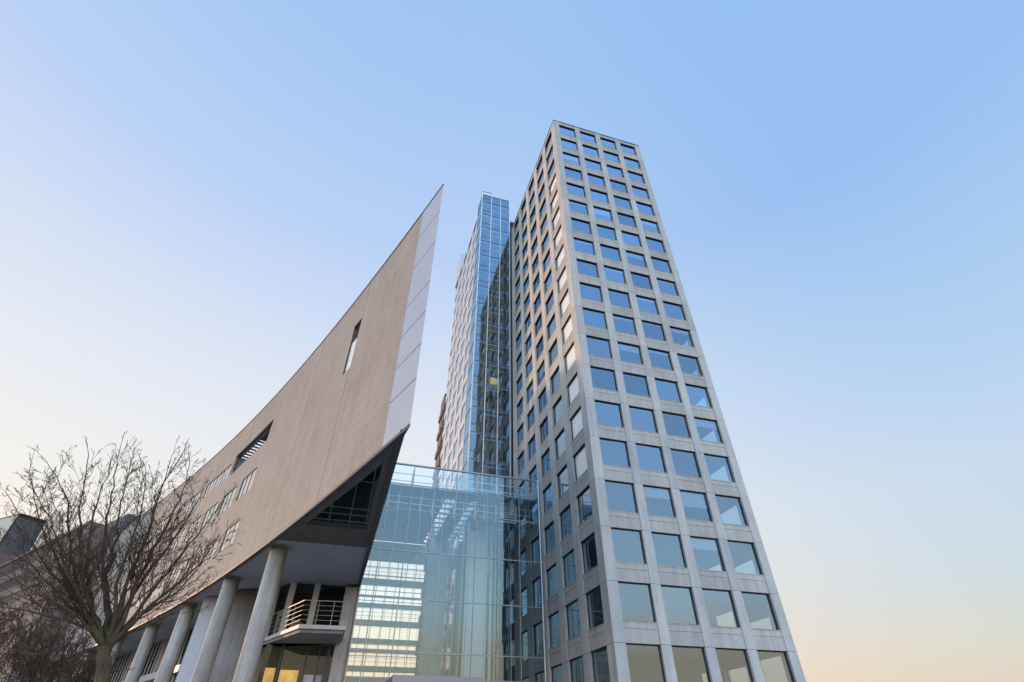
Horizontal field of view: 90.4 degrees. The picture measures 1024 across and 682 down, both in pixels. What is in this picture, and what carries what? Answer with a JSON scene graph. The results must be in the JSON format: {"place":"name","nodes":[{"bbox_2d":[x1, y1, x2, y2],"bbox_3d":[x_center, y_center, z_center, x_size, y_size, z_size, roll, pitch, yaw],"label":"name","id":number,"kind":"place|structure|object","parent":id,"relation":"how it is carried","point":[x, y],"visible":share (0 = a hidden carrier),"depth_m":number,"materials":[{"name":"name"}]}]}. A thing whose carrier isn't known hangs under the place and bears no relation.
{"place":"outdoors","nodes":[
{"label":"outdoors","id":0,"kind":"place"},
{"bbox_2d":[415,393,445,667],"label":"wing","id":1,"kind":"structure","parent":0,"point":[439,436],"depth_m":86.06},
{"bbox_2d":[0,0,1023,681],"label":"sky","id":2,"kind":"structure","parent":0,"point":[194,194],"materials":[{"name":"blue"}]},
{"bbox_2d":[511,120,805,681],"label":"office tower","id":3,"kind":"structure","parent":0,"point":[616,455],"depth_m":44.80,"materials":[{"name":"concrete"}]},
{"bbox_2d":[519,481,524,498],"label":"window","id":4,"kind":"structure","parent":3,"relation":"in","point":[521,491],"depth_m":55.75,"materials":[{"name":"blue glass"}]},
{"bbox_2d":[529,466,536,491],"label":"window","id":5,"kind":"structure","parent":3,"relation":"in","point":[534,470],"depth_m":53.42,"materials":[{"name":"glass"}]},
{"bbox_2d":[536,336,543,359],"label":"window","id":6,"kind":"structure","parent":3,"relation":"in","point":[540,347],"depth_m":59.28,"materials":[{"name":"blue glass"}]},
{"bbox_2d":[538,362,544,385],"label":"window","id":7,"kind":"structure","parent":3,"relation":"in","point":[540,372],"depth_m":57.20,"materials":[{"name":"blue glass"}]},
{"bbox_2d":[539,388,545,412],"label":"window","id":8,"kind":"structure","parent":3,"relation":"in","point":[541,398],"depth_m":54.94,"materials":[{"name":"blue glass"}]},
{"bbox_2d":[542,448,549,476],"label":"window","id":9,"kind":"structure","parent":3,"relation":"in","point":[549,448],"depth_m":50.59,"materials":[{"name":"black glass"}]},
{"bbox_2d":[543,483,551,513],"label":"window","id":10,"kind":"structure","parent":3,"relation":"in","point":[544,493],"depth_m":48.44,"materials":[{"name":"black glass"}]},
{"bbox_2d":[545,521,553,553],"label":"window","id":11,"kind":"structure","parent":3,"relation":"in","point":[553,521],"depth_m":46.09,"materials":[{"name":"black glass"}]},
{"bbox_2d":[547,564,555,598],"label":"window","id":12,"kind":"structure","parent":3,"relation":"in","point":[551,570],"depth_m":43.76,"materials":[{"name":"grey glass"}]},
{"bbox_2d":[548,315,555,339],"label":"window","id":13,"kind":"structure","parent":3,"relation":"in","point":[552,325],"depth_m":56.41,"materials":[{"name":"blue glass"}]},
{"bbox_2d":[549,611,558,647],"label":"window","id":14,"kind":"structure","parent":3,"relation":"in","point":[558,611],"depth_m":41.46,"materials":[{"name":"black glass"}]},
{"bbox_2d":[553,396,561,425],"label":"window","id":15,"kind":"structure","parent":3,"relation":"in","point":[561,396],"depth_m":50.14,"materials":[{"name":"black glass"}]},
{"bbox_2d":[555,430,564,459],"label":"window","id":16,"kind":"structure","parent":3,"relation":"in","point":[562,433],"depth_m":47.72,"materials":[{"name":"white glass"}]},
{"bbox_2d":[556,246,564,269],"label":"window","id":17,"kind":"structure","parent":3,"relation":"in","point":[561,255],"depth_m":58.32,"materials":[{"name":"white glass"}]},
{"bbox_2d":[558,267,566,291],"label":"window","id":18,"kind":"structure","parent":3,"relation":"in","point":[563,277],"depth_m":56.01,"materials":[{"name":"white glass"}]},
{"bbox_2d":[558,465,567,497],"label":"window","id":19,"kind":"structure","parent":3,"relation":"in","point":[565,470],"depth_m":45.43,"materials":[{"name":"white glass"}]},
{"bbox_2d":[560,506,569,539],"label":"window","id":20,"kind":"structure","parent":3,"relation":"in","point":[569,506],"depth_m":43.23,"materials":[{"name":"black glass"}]},
{"bbox_2d":[560,291,569,316],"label":"window","id":21,"kind":"structure","parent":3,"relation":"in","point":[565,302],"depth_m":53.69,"materials":[{"name":"white glass"}]},
{"bbox_2d":[562,316,572,342],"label":"window","id":22,"kind":"structure","parent":3,"relation":"in","point":[567,329],"depth_m":51.36,"materials":[{"name":"white glass"}]},
{"bbox_2d":[563,550,573,586],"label":"window","id":23,"kind":"structure","parent":3,"relation":"in","point":[573,550],"depth_m":40.88,"materials":[{"name":"black metal"}]},
{"bbox_2d":[565,343,575,372],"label":"window","id":24,"kind":"structure","parent":3,"relation":"in","point":[570,357],"depth_m":49.05,"materials":[{"name":"white glass"}]},
{"bbox_2d":[566,600,577,639],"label":"window","id":25,"kind":"structure","parent":3,"relation":"in","point":[576,600],"depth_m":38.64,"materials":[{"name":"black metal"}]},
{"bbox_2d":[568,374,578,404],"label":"window","id":26,"kind":"structure","parent":3,"relation":"in","point":[573,388],"depth_m":46.73,"materials":[{"name":"white glass"}]},
{"bbox_2d":[570,656,582,681],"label":"window","id":27,"kind":"structure","parent":3,"relation":"in","point":[581,656],"depth_m":36.56,"materials":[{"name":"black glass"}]},
{"bbox_2d":[571,407,582,440],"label":"window","id":28,"kind":"structure","parent":3,"relation":"in","point":[576,422],"depth_m":44.41,"materials":[{"name":"white glass"}]},
{"bbox_2d":[569,200,587,213],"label":"window","id":29,"kind":"structure","parent":3,"relation":"in","point":[570,201],"depth_m":61.87,"materials":[{"name":"blue glass"}]},
{"bbox_2d":[574,445,586,479],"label":"window","id":30,"kind":"structure","parent":3,"relation":"in","point":[580,461],"depth_m":42.08,"materials":[{"name":"white glass"}]},
{"bbox_2d":[578,487,589,523],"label":"window","id":31,"kind":"structure","parent":3,"relation":"in","point":[588,487],"depth_m":40.32,"materials":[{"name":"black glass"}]},
{"bbox_2d":[574,238,594,254],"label":"window","id":32,"kind":"structure","parent":3,"relation":"in","point":[578,240],"depth_m":57.21,"materials":[{"name":"blue glass"}]},
{"bbox_2d":[582,533,594,573],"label":"window","id":33,"kind":"structure","parent":3,"relation":"in","point":[594,533],"depth_m":38.01,"materials":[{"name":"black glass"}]},
{"bbox_2d":[579,283,602,301],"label":"window","id":34,"kind":"structure","parent":3,"relation":"in","point":[579,283],"depth_m":52.59,"materials":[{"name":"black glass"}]},
{"bbox_2d":[586,586,599,629],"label":"window","id":35,"kind":"structure","parent":3,"relation":"in","point":[599,586],"depth_m":35.74,"materials":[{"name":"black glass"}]},
{"bbox_2d":[583,308,606,328],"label":"window","id":36,"kind":"structure","parent":3,"relation":"in","point":[583,308],"depth_m":50.35,"materials":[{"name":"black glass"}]},
{"bbox_2d":[586,336,611,357],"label":"window","id":37,"kind":"structure","parent":3,"relation":"in","point":[586,336],"depth_m":47.98,"materials":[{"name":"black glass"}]},
{"bbox_2d":[592,647,606,681],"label":"window","id":38,"kind":"structure","parent":3,"relation":"in","point":[604,647],"depth_m":33.60,"materials":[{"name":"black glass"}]},
{"bbox_2d":[593,206,612,220],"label":"window","id":39,"kind":"structure","parent":3,"relation":"in","point":[599,211],"depth_m":62.35,"materials":[{"name":"blue glass"}]},
{"bbox_2d":[590,367,616,390],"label":"window","id":40,"kind":"structure","parent":3,"relation":"in","point":[590,367],"depth_m":45.69,"materials":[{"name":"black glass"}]},
{"bbox_2d":[595,401,622,426],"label":"window","id":41,"kind":"structure","parent":3,"relation":"in","point":[595,401],"depth_m":43.41,"materials":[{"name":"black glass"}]},
{"bbox_2d":[599,438,629,467],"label":"window","id":42,"kind":"structure","parent":3,"relation":"in","point":[599,438],"depth_m":41.09,"materials":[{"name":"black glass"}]},
{"bbox_2d":[604,266,625,283],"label":"window","id":43,"kind":"structure","parent":3,"relation":"in","point":[605,267],"depth_m":55.65,"materials":[{"name":"blue glass"}]},
{"bbox_2d":[608,289,630,307],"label":"window","id":44,"kind":"structure","parent":3,"relation":"in","point":[608,289],"depth_m":53.37,"materials":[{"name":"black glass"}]},
{"bbox_2d":[605,481,637,512],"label":"window","id":45,"kind":"structure","parent":3,"relation":"in","point":[605,481],"depth_m":38.79,"materials":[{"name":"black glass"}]},
{"bbox_2d":[612,314,636,334],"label":"window","id":46,"kind":"structure","parent":3,"relation":"in","point":[614,316],"depth_m":51.05,"materials":[{"name":"blue glass"}]},
{"bbox_2d":[611,528,645,563],"bbox_3d":[8.162,14.513,35.917,2.472,2.332,0.090,11,-41,-13],"label":"window","id":47,"kind":"structure","parent":3,"relation":"in","point":[611,528],"depth_m":36.47,"materials":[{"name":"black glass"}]},
{"bbox_2d":[617,342,642,363],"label":"window","id":48,"kind":"structure","parent":3,"relation":"in","point":[621,346],"depth_m":48.67,"materials":[{"name":"blue glass"}]},
{"bbox_2d":[623,373,649,396],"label":"window","id":49,"kind":"structure","parent":3,"relation":"in","point":[623,373],"depth_m":46.44,"materials":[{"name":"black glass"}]},
{"bbox_2d":[626,251,646,266],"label":"window","id":50,"kind":"structure","parent":3,"relation":"in","point":[630,254],"depth_m":58.60,"materials":[{"name":"blue glass"}]},
{"bbox_2d":[618,582,655,621],"bbox_3d":[8.182,17.286,33.622,2.472,2.332,0.090,11,-41,-13],"label":"window","id":51,"kind":"structure","parent":3,"relation":"in","point":[618,582],"depth_m":34.12,"materials":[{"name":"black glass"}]},
{"bbox_2d":[629,406,657,432],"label":"window","id":52,"kind":"structure","parent":3,"relation":"in","point":[629,406],"depth_m":44.14,"materials":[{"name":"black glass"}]},
{"bbox_2d":[626,644,665,681],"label":"window","id":53,"kind":"structure","parent":3,"relation":"in","point":[626,644],"depth_m":31.91,"materials":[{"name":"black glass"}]},
{"bbox_2d":[515,126,777,681],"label":"windows","id":54,"kind":"structure","parent":3,"relation":"in","point":[756,611],"depth_m":62.03,"materials":[{"name":"blue glass"}]},
{"bbox_2d":[636,296,658,313],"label":"window","id":55,"kind":"structure","parent":3,"relation":"in","point":[637,297],"depth_m":54.10,"materials":[{"name":"blue glass"}]},
{"bbox_2d":[641,219,659,232],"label":"window","id":56,"kind":"structure","parent":3,"relation":"in","point":[644,222],"depth_m":63.92,"materials":[{"name":"blue glass"}]},
{"bbox_2d":[636,444,665,472],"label":"window","id":57,"kind":"structure","parent":3,"relation":"in","point":[636,444],"depth_m":41.84,"materials":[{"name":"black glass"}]},
{"bbox_2d":[642,321,665,340],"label":"window","id":58,"kind":"structure","parent":3,"relation":"in","point":[644,322],"depth_m":51.82,"materials":[{"name":"black glass"}]},
{"bbox_2d":[643,486,675,516],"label":"window","id":59,"kind":"structure","parent":3,"relation":"in","point":[655,492],"depth_m":39.46,"materials":[{"name":"blue glass"}]},
{"bbox_2d":[648,348,672,369],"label":"window","id":60,"kind":"structure","parent":3,"relation":"in","point":[649,350],"depth_m":49.52,"materials":[{"name":"blue glass"}]},
{"bbox_2d":[656,278,678,295],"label":"window","id":61,"kind":"structure","parent":3,"relation":"in","point":[669,282],"depth_m":57.15,"materials":[{"name":"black glass"}]},
{"bbox_2d":[651,532,685,567],"bbox_3d":[11.233,15.102,36.655,2.472,2.332,0.090,11,-41,-13],"label":"window","id":62,"kind":"structure","parent":3,"relation":"in","point":[651,532],"depth_m":37.21,"materials":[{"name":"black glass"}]},
{"bbox_2d":[655,379,681,402],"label":"window","id":63,"kind":"structure","parent":3,"relation":"in","point":[655,379],"depth_m":47.19,"materials":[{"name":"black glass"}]},
{"bbox_2d":[662,412,690,437],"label":"window","id":64,"kind":"structure","parent":3,"relation":"in","point":[662,412],"depth_m":44.89,"materials":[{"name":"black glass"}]},
{"bbox_2d":[661,586,698,624],"bbox_3d":[11.253,17.875,34.359,2.472,2.332,0.090,11,-41,-13],"label":"window","id":65,"kind":"structure","parent":3,"relation":"in","point":[661,586],"depth_m":34.84,"materials":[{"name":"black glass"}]},
{"bbox_2d":[670,327,693,346],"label":"window","id":66,"kind":"structure","parent":3,"relation":"in","point":[672,329],"depth_m":52.52,"materials":[{"name":"blue glass"}]},
{"bbox_2d":[670,449,700,477],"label":"window","id":67,"kind":"structure","parent":3,"relation":"in","point":[670,449],"depth_m":42.55,"materials":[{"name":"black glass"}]},
{"bbox_2d":[677,354,702,375],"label":"window","id":68,"kind":"structure","parent":3,"relation":"in","point":[677,354],"depth_m":50.17,"materials":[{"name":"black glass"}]},
{"bbox_2d":[672,646,710,681],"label":"window","id":69,"kind":"structure","parent":3,"relation":"in","point":[672,646],"depth_m":32.66,"materials":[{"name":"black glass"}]},
{"bbox_2d":[680,490,711,521],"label":"window","id":70,"kind":"structure","parent":3,"relation":"in","point":[689,499],"depth_m":40.08,"materials":[{"name":"blue glass"}]},
{"bbox_2d":[685,384,711,407],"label":"window","id":71,"kind":"structure","parent":3,"relation":"in","point":[685,384],"depth_m":47.89,"materials":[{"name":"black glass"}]},
{"bbox_2d":[690,537,724,570],"bbox_3d":[14.304,15.691,37.393,2.472,2.332,0.090,11,-41,-13],"label":"window","id":72,"kind":"structure","parent":3,"relation":"in","point":[697,543],"depth_m":37.90,"materials":[{"name":"blue glass"}]},
{"bbox_2d":[694,418,722,442],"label":"window","id":73,"kind":"structure","parent":3,"relation":"in","point":[699,422],"depth_m":45.54,"materials":[{"name":"blue glass"}]},
{"bbox_2d":[704,454,733,481],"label":"window","id":74,"kind":"structure","parent":3,"relation":"in","point":[704,454],"depth_m":43.27,"materials":[{"name":"black metal"}]},
{"bbox_2d":[702,589,739,627],"bbox_3d":[14.324,18.464,35.097,2.472,2.332,0.090,11,-41,-13],"label":"window","id":75,"kind":"structure","parent":3,"relation":"in","point":[702,589],"depth_m":35.58,"materials":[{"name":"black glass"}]},
{"bbox_2d":[715,495,747,525],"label":"window","id":76,"kind":"structure","parent":3,"relation":"in","point":[715,495],"depth_m":40.96,"materials":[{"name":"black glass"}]},
{"bbox_2d":[715,648,753,681],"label":"window","id":77,"kind":"structure","parent":3,"relation":"in","point":[715,648],"depth_m":33.37,"materials":[{"name":"black metal"}]},
{"bbox_2d":[727,541,761,574],"bbox_3d":[17.376,16.281,38.130,2.472,2.332,0.090,11,-41,-13],"label":"window","id":78,"kind":"structure","parent":3,"relation":"in","point":[727,541],"depth_m":38.64,"materials":[{"name":"black metal"}]},
{"bbox_2d":[741,592,778,629],"bbox_3d":[17.395,19.054,35.835,2.472,2.332,0.090,11,-41,-13],"label":"window","id":79,"kind":"structure","parent":3,"relation":"in","point":[741,592],"depth_m":36.30,"materials":[{"name":"black metal"}]},
{"bbox_2d":[757,651,794,681],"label":"window","id":80,"kind":"structure","parent":3,"relation":"in","point":[757,651],"depth_m":34.10,"materials":[{"name":"black metal"}]},
{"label":"pavement","id":81,"kind":"structure","parent":0,"visible":0},
{"bbox_2d":[0,597,58,676],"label":"bare tree","id":82,"kind":"object","parent":81,"relation":"on","point":[15,643],"visible":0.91,"depth_m":18.79,"materials":[{"name":"brown plant"}]},
{"bbox_2d":[0,589,95,681],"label":"bare tree","id":83,"kind":"object","parent":81,"relation":"on","point":[28,675],"visible":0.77,"depth_m":22.14,"materials":[{"name":"brown plant"}]},
{"bbox_2d":[0,514,136,681],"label":"brown brick block","id":84,"kind":"structure","parent":81,"relation":"on","point":[14,588],"depth_m":80.30,"materials":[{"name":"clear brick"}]},
{"bbox_2d":[0,530,84,681],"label":"windows","id":85,"kind":"structure","parent":84,"relation":"in","point":[84,530],"depth_m":82.30,"materials":[{"name":"grey glass"}]},
{"bbox_2d":[31,509,66,548],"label":"glass turret","id":86,"kind":"object","parent":84,"relation":"on","point":[49,522],"visible":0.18,"depth_m":109.84,"materials":[{"name":"grey glass"}]},
{"bbox_2d":[25,620,133,681],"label":"bare tree","id":87,"kind":"object","parent":81,"relation":"on","point":[83,673],"visible":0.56,"depth_m":27.42,"materials":[{"name":"brown plant"}]},
{"bbox_2d":[0,432,244,681],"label":"bare tree","id":88,"kind":"object","parent":81,"relation":"on","point":[108,635],"visible":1,"depth_m":16.33,"materials":[{"name":"brown plant"}]},
{"bbox_2d":[46,183,443,681],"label":"prow building","id":89,"kind":"structure","parent":81,"relation":"on","point":[310,478],"depth_m":36.53,"materials":[{"name":"concrete"}]},
{"bbox_2d":[99,610,104,622],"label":"window","id":90,"kind":"structure","parent":89,"relation":"in","point":[102,618],"depth_m":64.33,"materials":[{"name":"grey glass"}]},
{"bbox_2d":[118,568,127,584],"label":"window","id":91,"kind":"structure","parent":89,"relation":"in","point":[123,575],"depth_m":66.50,"materials":[{"name":"grey glass"}]},
{"bbox_2d":[134,583,150,606],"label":"window","id":92,"kind":"structure","parent":89,"relation":"in","point":[147,588],"depth_m":55.90,"materials":[{"name":"white glass"}]},
{"bbox_2d":[149,577,162,598],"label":"window","id":93,"kind":"structure","parent":89,"relation":"in","point":[158,590],"depth_m":52.82,"materials":[{"name":"white glass"}]},
{"bbox_2d":[149,516,168,537],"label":"window","id":94,"kind":"structure","parent":89,"relation":"in","point":[164,523],"depth_m":64.96,"materials":[{"name":"white glass"}]},
{"bbox_2d":[166,563,182,586],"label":"window","id":95,"kind":"structure","parent":89,"relation":"in","point":[176,574],"depth_m":50.27,"materials":[{"name":"white glass"}]},
{"bbox_2d":[170,529,184,550],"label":"window","id":96,"kind":"structure","parent":89,"relation":"in","point":[179,539],"depth_m":55.97,"materials":[{"name":"white glass"}]},
{"bbox_2d":[174,491,200,520],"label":"window","id":97,"kind":"structure","parent":89,"relation":"in","point":[194,503],"depth_m":59.42,"materials":[{"name":"white glass"}]},
{"bbox_2d":[183,550,200,575],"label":"window","id":98,"kind":"structure","parent":89,"relation":"in","point":[200,550],"depth_m":47.76,"materials":[{"name":"white glass"}]},
{"bbox_2d":[183,516,201,542],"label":"window","id":99,"kind":"structure","parent":89,"relation":"in","point":[200,516],"depth_m":53.40,"materials":[{"name":"white glass"}]},
{"bbox_2d":[200,502,218,529],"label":"window","id":100,"kind":"structure","parent":89,"relation":"in","point":[213,510],"depth_m":50.68,"materials":[{"name":"white glass"}]},
{"bbox_2d":[201,536,219,565],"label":"window","id":101,"kind":"structure","parent":89,"relation":"in","point":[213,547],"depth_m":44.41,"materials":[{"name":"white glass"}]},
{"bbox_2d":[203,464,231,497],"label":"window","id":102,"kind":"structure","parent":89,"relation":"in","point":[224,476],"depth_m":54.49,"materials":[{"name":"white glass"}]},
{"bbox_2d":[217,485,237,516],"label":"window","id":103,"kind":"structure","parent":89,"relation":"in","point":[230,498],"depth_m":47.61,"materials":[{"name":"white glass"}]},
{"bbox_2d":[219,519,239,552],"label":"window","id":104,"kind":"structure","parent":89,"relation":"in","point":[236,526],"depth_m":41.62,"materials":[{"name":"white glass"}]},
{"bbox_2d":[236,468,256,500],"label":"window","id":105,"kind":"structure","parent":89,"relation":"in","point":[249,482],"depth_m":44.78,"materials":[{"name":"white glass"}]},
{"bbox_2d":[343,320,361,373],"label":"slot window","id":106,"kind":"structure","parent":89,"relation":"in","point":[353,343],"depth_m":35.50,"materials":[{"name":"white glass"}]},
{"bbox_2d":[343,462,546,681],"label":"glass atrium","id":107,"kind":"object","parent":81,"relation":"on","point":[409,514],"visible":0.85,"depth_m":49.96,"materials":[{"name":"glass"}]},
{"bbox_2d":[449,191,512,680],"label":"lift tower","id":108,"kind":"structure","parent":81,"relation":"on","point":[487,443],"depth_m":66.03,"materials":[{"name":"glass"}]},
{"bbox_2d":[487,375,499,399],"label":"lift car","id":109,"kind":"object","parent":108,"relation":"attached to","point":[492,379],"visible":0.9,"depth_m":67.72,"materials":[{"name":"metal"}]},
{"bbox_2d":[433,220,560,680],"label":"tower","id":110,"kind":"structure","parent":81,"relation":"on","point":[452,438],"depth_m":77.96,"materials":[{"name":"grey concrete"}]},
{"bbox_2d":[433,224,476,669],"label":"windows","id":111,"kind":"structure","parent":110,"relation":"in","point":[467,350],"depth_m":77.58,"materials":[{"name":"blue glass"}]},
{"label":"ground","id":112,"kind":"structure","parent":0,"visible":0},
{"bbox_2d":[0,513,45,564],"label":"corner block","id":113,"kind":"structure","parent":112,"relation":"on","point":[6,554],"depth_m":108.94,"materials":[{"name":"grey brick"}]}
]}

